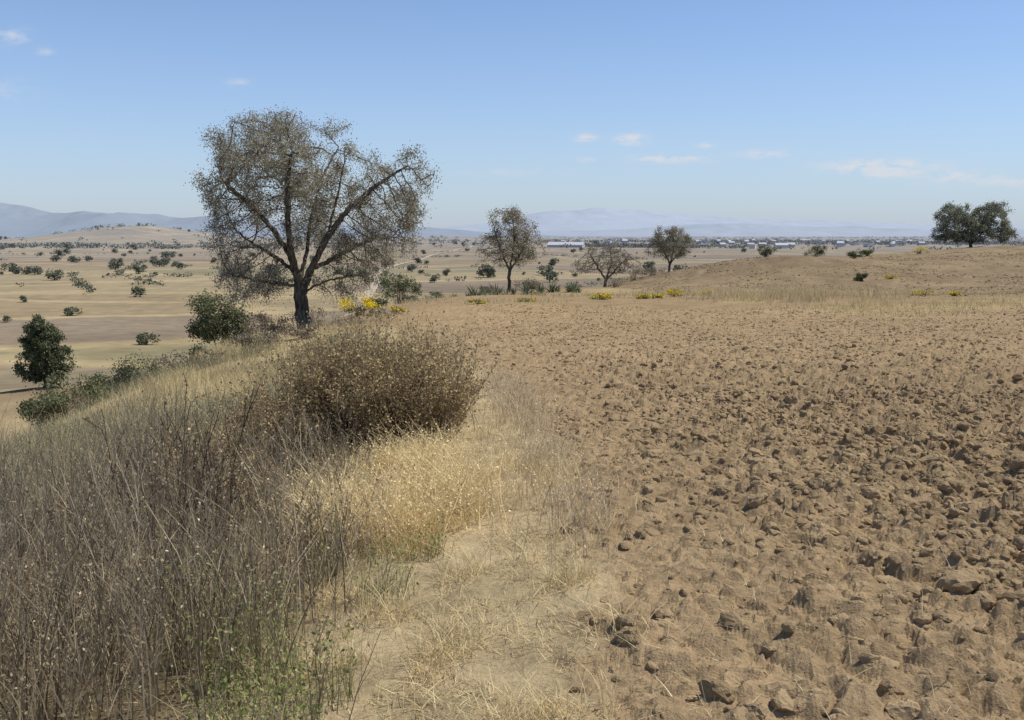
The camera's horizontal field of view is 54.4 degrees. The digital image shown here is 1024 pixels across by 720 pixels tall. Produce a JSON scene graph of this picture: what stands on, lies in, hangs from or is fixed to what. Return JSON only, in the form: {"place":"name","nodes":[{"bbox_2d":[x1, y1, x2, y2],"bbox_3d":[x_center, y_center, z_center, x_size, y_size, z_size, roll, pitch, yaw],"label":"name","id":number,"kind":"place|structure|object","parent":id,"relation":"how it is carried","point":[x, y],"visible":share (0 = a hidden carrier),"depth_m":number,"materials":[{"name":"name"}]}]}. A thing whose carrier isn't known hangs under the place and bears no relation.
{"place":"outdoors","nodes":[
{"label":"outdoors","id":0,"kind":"place"},
{"bbox_2d":[0,203,614,237],"bbox_3d":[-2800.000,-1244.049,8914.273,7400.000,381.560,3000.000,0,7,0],"label":"hills","id":1,"kind":"structure","parent":0,"point":[20,221],"depth_m":8363.45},
{"bbox_2d":[89,401,638,719],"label":"path grass","id":2,"kind":"structure","parent":0,"point":[434,696],"depth_m":4.27,"materials":[{"name":"plant"}]},
{"bbox_2d":[170,409,572,576],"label":"golden grass","id":3,"kind":"structure","parent":0,"point":[431,469],"depth_m":6.34,"materials":[{"name":"plant"}]},
{"bbox_2d":[344,243,488,315],"bbox_3d":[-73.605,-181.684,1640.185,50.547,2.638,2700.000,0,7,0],"label":"dirt road","id":4,"kind":"structure","parent":0,"point":[371,291],"depth_m":502.76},
{"bbox_2d":[0,226,1023,719],"bbox_3d":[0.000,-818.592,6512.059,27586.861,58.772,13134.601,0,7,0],"label":"ground","id":5,"kind":"structure","parent":0,"point":[110,322],"depth_m":6.76,"materials":[{"name":"soil"}]},
{"bbox_2d":[0,262,17,271],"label":"valley tree","id":6,"kind":"object","parent":5,"relation":"on","point":[8,265],"visible":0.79,"depth_m":681.93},
{"bbox_2d":[12,266,24,273],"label":"valley tree","id":7,"kind":"object","parent":5,"relation":"on","point":[17,270],"visible":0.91,"depth_m":641.75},
{"bbox_2d":[30,268,41,274],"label":"valley tree","id":8,"kind":"object","parent":5,"relation":"on","point":[34,270],"visible":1,"depth_m":624.89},
{"bbox_2d":[15,395,72,428],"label":"green shrub","id":9,"kind":"object","parent":5,"relation":"on","point":[30,407],"visible":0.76,"depth_m":32.37,"materials":[{"name":"green plant"}]},
{"bbox_2d":[9,314,80,387],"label":"oak tree","id":10,"kind":"object","parent":5,"relation":"on","point":[43,351],"visible":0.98,"depth_m":119.99,"materials":[{"name":"green plant"}]},
{"bbox_2d":[44,268,64,279],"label":"valley tree","id":11,"kind":"object","parent":5,"relation":"on","point":[53,274],"visible":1,"depth_m":559.55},
{"bbox_2d":[49,254,61,261],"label":"valley tree","id":12,"kind":"object","parent":5,"relation":"on","point":[56,257],"visible":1,"depth_m":902.74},
{"bbox_2d":[53,249,63,256],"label":"valley tree","id":13,"kind":"object","parent":5,"relation":"on","point":[58,252],"visible":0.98,"depth_m":1177.18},
{"bbox_2d":[23,384,95,421],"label":"green shrub","id":14,"kind":"object","parent":5,"relation":"on","point":[52,394],"visible":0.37,"depth_m":36.47,"materials":[{"name":"green plant"}]},
{"bbox_2d":[63,306,83,315],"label":"valley tree","id":15,"kind":"object","parent":5,"relation":"on","point":[70,313],"visible":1,"depth_m":331.99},
{"bbox_2d":[71,257,80,262],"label":"valley tree","id":16,"kind":"object","parent":5,"relation":"on","point":[74,260],"visible":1,"depth_m":865.72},
{"bbox_2d":[42,370,112,413],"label":"green shrub","id":17,"kind":"object","parent":5,"relation":"on","point":[89,384],"visible":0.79,"depth_m":39.33,"materials":[{"name":"green plant"}]},
{"bbox_2d":[85,371,125,403],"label":"green shrub","id":18,"kind":"object","parent":5,"relation":"on","point":[109,384],"visible":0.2,"depth_m":42.44,"materials":[{"name":"green plant"}]},
{"bbox_2d":[107,260,121,269],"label":"valley tree","id":19,"kind":"object","parent":5,"relation":"on","point":[115,264],"visible":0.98,"depth_m":710.28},
{"bbox_2d":[110,258,124,265],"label":"valley tree","id":20,"kind":"object","parent":5,"relation":"on","point":[120,260],"visible":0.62,"depth_m":794.58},
{"bbox_2d":[106,357,150,389],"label":"green shrub","id":21,"kind":"object","parent":5,"relation":"on","point":[122,374],"visible":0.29,"depth_m":45.25,"materials":[{"name":"green plant"}]},
{"bbox_2d":[112,349,163,381],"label":"green shrub","id":22,"kind":"object","parent":5,"relation":"on","point":[148,368],"visible":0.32,"depth_m":49.06,"materials":[{"name":"green plant"}]},
{"bbox_2d":[130,285,145,296],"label":"valley tree","id":23,"kind":"object","parent":5,"relation":"on","point":[136,290],"visible":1,"depth_m":421.68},
{"bbox_2d":[130,264,145,273],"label":"valley tree","id":24,"kind":"object","parent":5,"relation":"on","point":[138,269],"visible":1,"depth_m":643.79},
{"bbox_2d":[121,359,167,379],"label":"green shrub","id":25,"kind":"object","parent":5,"relation":"on","point":[145,369],"visible":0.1,"depth_m":52.63,"materials":[{"name":"green plant"}]},
{"bbox_2d":[135,332,160,344],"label":"valley tree","id":26,"kind":"object","parent":5,"relation":"on","point":[143,340],"visible":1,"depth_m":244.61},
{"bbox_2d":[78,373,219,577],"bbox_3d":[-2.122,0.751,5.940,0.980,1.342,0.370,-7,10,-42],"label":"dead shrub","id":27,"kind":"object","parent":5,"relation":"on","point":[100,433],"visible":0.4,"depth_m":5.91,"materials":[{"name":"brown plant"}]},
{"bbox_2d":[152,260,163,266],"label":"valley tree","id":28,"kind":"object","parent":5,"relation":"on","point":[157,262],"visible":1,"depth_m":777.30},
{"bbox_2d":[161,251,171,257],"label":"valley tree","id":29,"kind":"object","parent":5,"relation":"on","point":[165,254],"visible":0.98,"depth_m":1114.20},
{"bbox_2d":[176,262,186,268],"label":"valley tree","id":30,"kind":"object","parent":5,"relation":"on","point":[179,265],"visible":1,"depth_m":725.31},
{"bbox_2d":[146,348,225,371],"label":"dry shrub","id":31,"kind":"object","parent":5,"relation":"on","point":[166,359],"visible":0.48,"depth_m":33.87,"materials":[{"name":"brown plant"}]},
{"bbox_2d":[144,449,236,595],"bbox_3d":[-1.636,0.867,5.110,0.482,0.862,0.185,0,7,0],"label":"dead shrub","id":32,"kind":"object","parent":5,"relation":"on","point":[202,501],"visible":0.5,"depth_m":5.07,"materials":[{"name":"brown plant"}]},
{"bbox_2d":[136,405,246,595],"bbox_3d":[-1.783,0.769,5.591,0.640,1.133,0.495,1,7,11],"label":"dead shrub","id":33,"kind":"object","parent":5,"relation":"on","point":[186,468],"visible":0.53,"depth_m":5.51,"materials":[{"name":"brown plant"}]},
{"bbox_2d":[0,357,383,719],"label":"dry weeds","id":34,"kind":"object","parent":5,"relation":"on","point":[79,537],"visible":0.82,"depth_m":4.47,"materials":[{"name":"brown plant"}]},
{"bbox_2d":[185,343,215,360],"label":"green shrub","id":35,"kind":"object","parent":5,"relation":"on","point":[199,348],"visible":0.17,"depth_m":47.21,"materials":[{"name":"green plant"}]},
{"bbox_2d":[0,327,401,577],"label":"bank weeds","id":36,"kind":"object","parent":5,"relation":"on","point":[62,439],"visible":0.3,"depth_m":20.26,"materials":[{"name":"beige plant"}]},
{"bbox_2d":[124,416,292,530],"bbox_3d":[-2.376,0.949,7.904,1.359,0.877,1.228,-4,9,-32],"label":"dry bush","id":37,"kind":"object","parent":5,"relation":"on","point":[228,466],"visible":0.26,"depth_m":7.95,"materials":[{"name":"brown plant"}]},
{"bbox_2d":[0,409,428,719],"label":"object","id":38,"kind":"object","parent":5,"relation":"on","point":[19,714],"visible":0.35,"depth_m":4.29,"materials":[{"name":"beige plant"}]},
{"bbox_2d":[182,288,255,347],"bbox_3d":[-16.071,-1.753,55.337,3.618,4.701,4.211,-5,9,-35],"label":"oak tree","id":39,"kind":"object","parent":5,"relation":"on","point":[206,327],"visible":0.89,"depth_m":54.72,"materials":[{"name":"green plant"}]},
{"bbox_2d":[171,384,275,559],"bbox_3d":[-1.646,0.722,5.891,0.557,1.208,0.438,-7,10,-43],"label":"dead shrub","id":40,"kind":"object","parent":5,"relation":"on","point":[240,439],"visible":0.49,"depth_m":5.82,"materials":[{"name":"brown plant"}]},
{"bbox_2d":[0,310,507,532],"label":"bank grass","id":41,"kind":"structure","parent":5,"relation":"on","point":[225,347],"depth_m":27.97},
{"bbox_2d":[222,328,288,350],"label":"dry shrub","id":42,"kind":"object","parent":5,"relation":"on","point":[244,338],"visible":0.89,"depth_m":36.00,"materials":[{"name":"brown plant"}]},
{"bbox_2d":[235,312,283,335],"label":"dry shrub","id":43,"kind":"object","parent":5,"relation":"on","point":[249,329],"visible":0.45,"depth_m":50.05,"materials":[{"name":"brown plant"}]},
{"bbox_2d":[261,263,281,275],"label":"valley tree","id":44,"kind":"object","parent":5,"relation":"on","point":[273,267],"visible":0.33,"depth_m":622.30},
{"bbox_2d":[249,310,295,333],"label":"dry shrub","id":45,"kind":"object","parent":5,"relation":"on","point":[272,327],"visible":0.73,"depth_m":47.07,"materials":[{"name":"brown plant"}]},
{"bbox_2d":[198,359,352,482],"bbox_3d":[-2.206,0.562,9.235,1.605,1.186,1.601,0,7,0],"label":"dry bush","id":46,"kind":"object","parent":5,"relation":"on","point":[269,403],"visible":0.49,"depth_m":9.18,"materials":[{"name":"brown plant"}]},
{"bbox_2d":[281,325,321,338],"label":"dry shrub","id":47,"kind":"object","parent":5,"relation":"on","point":[301,332],"visible":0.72,"depth_m":37.88,"materials":[{"name":"brown plant"}]},
{"bbox_2d":[140,481,473,719],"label":"green weeds","id":48,"kind":"object","parent":5,"relation":"on","point":[224,684],"visible":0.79,"depth_m":3.71,"materials":[{"name":"green plant"}]},
{"bbox_2d":[289,303,327,325],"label":"dry shrub","id":49,"kind":"object","parent":5,"relation":"on","point":[314,318],"visible":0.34,"depth_m":51.76,"materials":[{"name":"brown plant"}]},
{"bbox_2d":[183,102,443,327],"bbox_3d":[-8.619,-6.279,44.448,11.340,10.203,8.100,0,7,0],"label":"oak tree","id":50,"kind":"object","parent":5,"relation":"on","point":[267,167],"visible":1,"depth_m":43.77,"materials":[{"name":"green plant"}]},
{"bbox_2d":[332,266,345,274],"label":"valley tree","id":51,"kind":"object","parent":5,"relation":"on","point":[339,270],"visible":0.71,"depth_m":646.62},
{"bbox_2d":[336,294,382,316],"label":"flowering bush","id":52,"kind":"object","parent":5,"relation":"on","point":[369,304],"visible":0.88,"depth_m":55.95,"materials":[{"name":"yellow plant"}]},
{"bbox_2d":[247,290,487,455],"bbox_3d":[-1.503,0.107,10.115,2.221,1.593,2.476,3,8,20],"label":"dry bush","id":53,"kind":"object","parent":5,"relation":"on","point":[319,352],"visible":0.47,"depth_m":9.62,"materials":[{"name":"brown plant"}]},
{"bbox_2d":[358,296,388,309],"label":"flowering bush","id":54,"kind":"object","parent":5,"relation":"on","point":[380,303],"visible":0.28,"depth_m":69.80,"materials":[{"name":"yellow plant"}]},
{"bbox_2d":[366,308,390,316],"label":"dry shrub","id":55,"kind":"object","parent":5,"relation":"on","point":[383,310],"visible":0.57,"depth_m":48.91,"materials":[{"name":"brown plant"}]},
{"bbox_2d":[373,271,422,303],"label":"green shrub","id":56,"kind":"object","parent":5,"relation":"on","point":[400,287],"visible":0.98,"depth_m":65.65,"materials":[{"name":"green plant"}]},
{"bbox_2d":[390,306,406,313],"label":"flowering bush","id":57,"kind":"object","parent":5,"relation":"on","point":[395,308],"visible":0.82,"depth_m":51.93,"materials":[{"name":"yellow plant"}]},
{"bbox_2d":[294,312,509,459],"bbox_3d":[-1.026,0.232,9.321,2.012,1.325,1.942,0,7,0],"label":"dry bush","id":58,"kind":"object","parent":5,"relation":"on","point":[439,400],"visible":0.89,"depth_m":8.92,"materials":[{"name":"brown plant"}]},
{"bbox_2d":[136,428,682,719],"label":"path tufts","id":59,"kind":"object","parent":5,"relation":"on","point":[470,644],"visible":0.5,"depth_m":4.15,"materials":[{"name":"beige plant"}]},
{"bbox_2d":[406,264,417,271],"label":"valley tree","id":60,"kind":"object","parent":5,"relation":"on","point":[410,267],"visible":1,"depth_m":697.59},
{"bbox_2d":[429,275,439,282],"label":"valley tree","id":61,"kind":"object","parent":5,"relation":"on","point":[433,278],"visible":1,"depth_m":551.61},
{"bbox_2d":[465,284,486,295],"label":"agave plant","id":62,"kind":"object","parent":5,"relation":"on","point":[472,292],"visible":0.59,"depth_m":73.03,"materials":[{"name":"green plant"}]},
{"bbox_2d":[467,299,489,303],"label":"flowering bush","id":63,"kind":"object","parent":5,"relation":"on","point":[478,301],"visible":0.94,"depth_m":55.82,"materials":[{"name":"yellow plant"}]},
{"bbox_2d":[476,263,495,277],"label":"valley tree","id":64,"kind":"object","parent":5,"relation":"on","point":[487,269],"visible":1,"depth_m":610.86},
{"bbox_2d":[477,285,500,294],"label":"dry shrub","id":65,"kind":"object","parent":5,"relation":"on","point":[489,288],"visible":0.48,"depth_m":82.72,"materials":[{"name":"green plant"}]},
{"bbox_2d":[489,283,506,294],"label":"agave plant","id":66,"kind":"object","parent":5,"relation":"on","point":[495,291],"visible":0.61,"depth_m":72.89,"materials":[{"name":"green plant"}]},
{"bbox_2d":[473,204,546,291],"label":"oak tree","id":67,"kind":"object","parent":5,"relation":"on","point":[522,247],"visible":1,"depth_m":84.12,"materials":[{"name":"green plant"}]},
{"bbox_2d":[0,223,1023,294],"bbox_3d":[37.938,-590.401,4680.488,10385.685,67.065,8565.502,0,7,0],"label":"woodland","id":68,"kind":"object","parent":5,"relation":"on","point":[89,288],"visible":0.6,"depth_m":2027.27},
{"bbox_2d":[518,285,533,294],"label":"agave plant","id":69,"kind":"object","parent":5,"relation":"on","point":[524,291],"visible":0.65,"depth_m":72.58,"materials":[{"name":"green plant"}]},
{"bbox_2d":[515,297,536,301],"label":"flowering bush","id":70,"kind":"object","parent":5,"relation":"on","point":[528,300],"visible":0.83,"depth_m":56.91,"materials":[{"name":"yellow plant"}]},
{"bbox_2d":[511,277,542,288],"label":"dry shrub","id":71,"kind":"object","parent":5,"relation":"on","point":[535,283],"visible":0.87,"depth_m":83.63,"materials":[{"name":"brown plant"}]},
{"bbox_2d":[533,284,547,294],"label":"agave plant","id":72,"kind":"object","parent":5,"relation":"on","point":[541,291],"visible":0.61,"depth_m":75.34,"materials":[{"name":"green plant"}]},
{"bbox_2d":[536,264,553,273],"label":"valley tree","id":73,"kind":"object","parent":5,"relation":"on","point":[547,268],"visible":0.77,"depth_m":646.21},
{"bbox_2d":[543,272,558,281],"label":"valley tree","id":74,"kind":"object","parent":5,"relation":"on","point":[549,276],"visible":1,"depth_m":551.21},
{"bbox_2d":[540,280,561,291],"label":"agave plant","id":75,"kind":"object","parent":5,"relation":"on","point":[551,289],"visible":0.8,"depth_m":77.73,"materials":[{"name":"green plant"}]},
{"bbox_2d":[547,258,558,265],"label":"valley tree","id":76,"kind":"object","parent":5,"relation":"on","point":[552,262],"visible":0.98,"depth_m":824.71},
{"bbox_2d":[547,242,584,247],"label":"building","id":77,"kind":"structure","parent":5,"relation":"on","point":[556,244],"depth_m":1930.11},
{"bbox_2d":[565,280,585,291],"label":"agave plant","id":78,"kind":"object","parent":5,"relation":"on","point":[573,287],"visible":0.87,"depth_m":77.36,"materials":[{"name":"green plant"}]},
{"bbox_2d":[588,292,612,299],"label":"flowering bush","id":79,"kind":"object","parent":5,"relation":"on","point":[602,296],"visible":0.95,"depth_m":59.71,"materials":[{"name":"yellow plant"}]},
{"bbox_2d":[569,243,641,286],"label":"oak tree","id":80,"kind":"object","parent":5,"relation":"on","point":[612,263],"visible":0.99,"depth_m":119.18,"materials":[{"name":"brown plant"}]},
{"bbox_2d":[596,275,638,287],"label":"dry shrub","id":81,"kind":"object","parent":5,"relation":"on","point":[614,279],"visible":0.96,"depth_m":115.56,"materials":[{"name":"brown plant"}]},
{"bbox_2d":[618,267,650,280],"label":"dry shrub","id":82,"kind":"object","parent":5,"relation":"on","point":[635,273],"visible":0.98,"depth_m":118.40,"materials":[{"name":"brown plant"}]},
{"bbox_2d":[635,293,654,298],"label":"flowering bush","id":83,"kind":"object","parent":5,"relation":"on","point":[643,296],"visible":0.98,"depth_m":60.79,"materials":[{"name":"yellow plant"}]},
{"bbox_2d":[642,261,655,271],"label":"valley tree","id":84,"kind":"object","parent":5,"relation":"on","point":[650,265],"visible":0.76,"depth_m":696.67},
{"bbox_2d":[632,266,671,275],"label":"dry shrub","id":85,"kind":"object","parent":5,"relation":"on","point":[651,270],"visible":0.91,"depth_m":120.41,"materials":[{"name":"brown plant"}]},
{"bbox_2d":[651,293,664,297],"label":"flowering bush","id":86,"kind":"object","parent":5,"relation":"on","point":[657,295],"visible":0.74,"depth_m":61.94,"materials":[{"name":"yellow plant"}]},
{"bbox_2d":[643,225,696,271],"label":"oak tree","id":87,"kind":"object","parent":5,"relation":"on","point":[661,245],"visible":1,"depth_m":148.39,"materials":[{"name":"green plant"}]},
{"bbox_2d":[666,288,683,296],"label":"flowering bush","id":88,"kind":"object","parent":5,"relation":"on","point":[672,293],"visible":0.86,"depth_m":63.75,"materials":[{"name":"yellow plant"}]},
{"bbox_2d":[672,263,687,269],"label":"valley tree","id":89,"kind":"object","parent":5,"relation":"on","point":[676,267],"visible":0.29,"depth_m":612.69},
{"bbox_2d":[396,295,1023,376],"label":"field sprigs","id":90,"kind":"object","parent":5,"relation":"on","point":[717,327],"visible":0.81,"depth_m":33.80,"materials":[{"name":"yellow plant"}]},
{"bbox_2d":[441,251,1023,719],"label":"soil clods","id":91,"kind":"object","parent":5,"relation":"on","point":[951,583],"visible":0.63,"depth_m":7.16,"materials":[{"name":"soil"}]},
{"bbox_2d":[758,245,777,256],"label":"green shrub","id":92,"kind":"object","parent":5,"relation":"on","point":[765,252],"visible":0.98,"depth_m":125.19,"materials":[{"name":"green plant"}]},
{"bbox_2d":[522,379,1023,719],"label":"straw litter","id":93,"kind":"object","parent":5,"relation":"on","point":[747,552],"visible":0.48,"depth_m":4.82,"materials":[{"name":"beige plant"}]},
{"bbox_2d":[773,243,787,247],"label":"building","id":94,"kind":"structure","parent":5,"relation":"on","point":[782,245],"depth_m":2019.81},
{"bbox_2d":[802,244,827,256],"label":"green shrub","id":95,"kind":"object","parent":5,"relation":"on","point":[820,253],"visible":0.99,"depth_m":128.16,"materials":[{"name":"green plant"}]},
{"bbox_2d":[845,250,863,258],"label":"green shrub","id":96,"kind":"object","parent":5,"relation":"on","point":[852,255],"visible":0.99,"depth_m":145.11,"materials":[{"name":"green plant"}]},
{"bbox_2d":[853,272,868,280],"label":"green shrub","id":97,"kind":"object","parent":5,"relation":"on","point":[859,276],"visible":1,"depth_m":99.54,"materials":[{"name":"green plant"}]},
{"bbox_2d":[862,249,873,255],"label":"green shrub","id":98,"kind":"object","parent":5,"relation":"on","point":[866,252],"visible":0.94,"depth_m":150.69,"materials":[{"name":"green plant"}]},
{"bbox_2d":[863,243,874,246],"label":"building","id":99,"kind":"structure","parent":5,"relation":"on","point":[868,244],"depth_m":2100.24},
{"bbox_2d":[882,275,898,278],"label":"flowering bush","id":100,"kind":"object","parent":5,"relation":"on","point":[888,277],"visible":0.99,"depth_m":99.70,"materials":[{"name":"yellow plant"}]},
{"bbox_2d":[912,246,929,253],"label":"flowering bush","id":101,"kind":"object","parent":5,"relation":"on","point":[922,248],"visible":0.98,"depth_m":148.85,"materials":[{"name":"yellow plant"}]},
{"bbox_2d":[909,290,933,295],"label":"flowering bush","id":102,"kind":"object","parent":5,"relation":"on","point":[922,292],"visible":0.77,"depth_m":62.86,"materials":[{"name":"yellow plant"}]},
{"bbox_2d":[948,291,961,295],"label":"flowering bush","id":103,"kind":"object","parent":5,"relation":"on","point":[953,293],"visible":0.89,"depth_m":61.76,"materials":[{"name":"yellow plant"}]},
{"bbox_2d":[928,200,1020,247],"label":"oak tree","id":104,"kind":"object","parent":5,"relation":"on","point":[984,223],"visible":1,"depth_m":165.57,"materials":[{"name":"green plant"}]},
{"bbox_2d":[0,0,1023,227],"label":"sky","id":105,"kind":"structure","parent":0,"point":[869,111],"materials":[{"name":"blue"}]},
{"bbox_2d":[457,356,658,580],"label":"edge grass","id":106,"kind":"structure","parent":0,"point":[508,404],"depth_m":7.31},
{"bbox_2d":[359,288,1023,320],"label":"dry grass","id":107,"kind":"structure","parent":0,"point":[871,304],"depth_m":51.18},
{"bbox_2d":[441,208,1023,231],"bbox_3d":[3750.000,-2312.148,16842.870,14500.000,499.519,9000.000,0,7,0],"label":"mountains","id":108,"kind":"structure","parent":0,"point":[599,219],"depth_m":14876.92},
{"bbox_2d":[470,278,1023,297],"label":"margin grass","id":109,"kind":"structure","parent":0,"point":[571,294],"depth_m":67.80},
{"bbox_2d":[476,223,1023,236],"bbox_3d":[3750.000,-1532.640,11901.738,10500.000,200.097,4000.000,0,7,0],"label":"hills","id":110,"kind":"structure","parent":0,"point":[728,230],"depth_m":11005.64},
{"bbox_2d":[646,282,1004,307],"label":"tall grass","id":111,"kind":"structure","parent":0,"point":[810,294],"depth_m":58.80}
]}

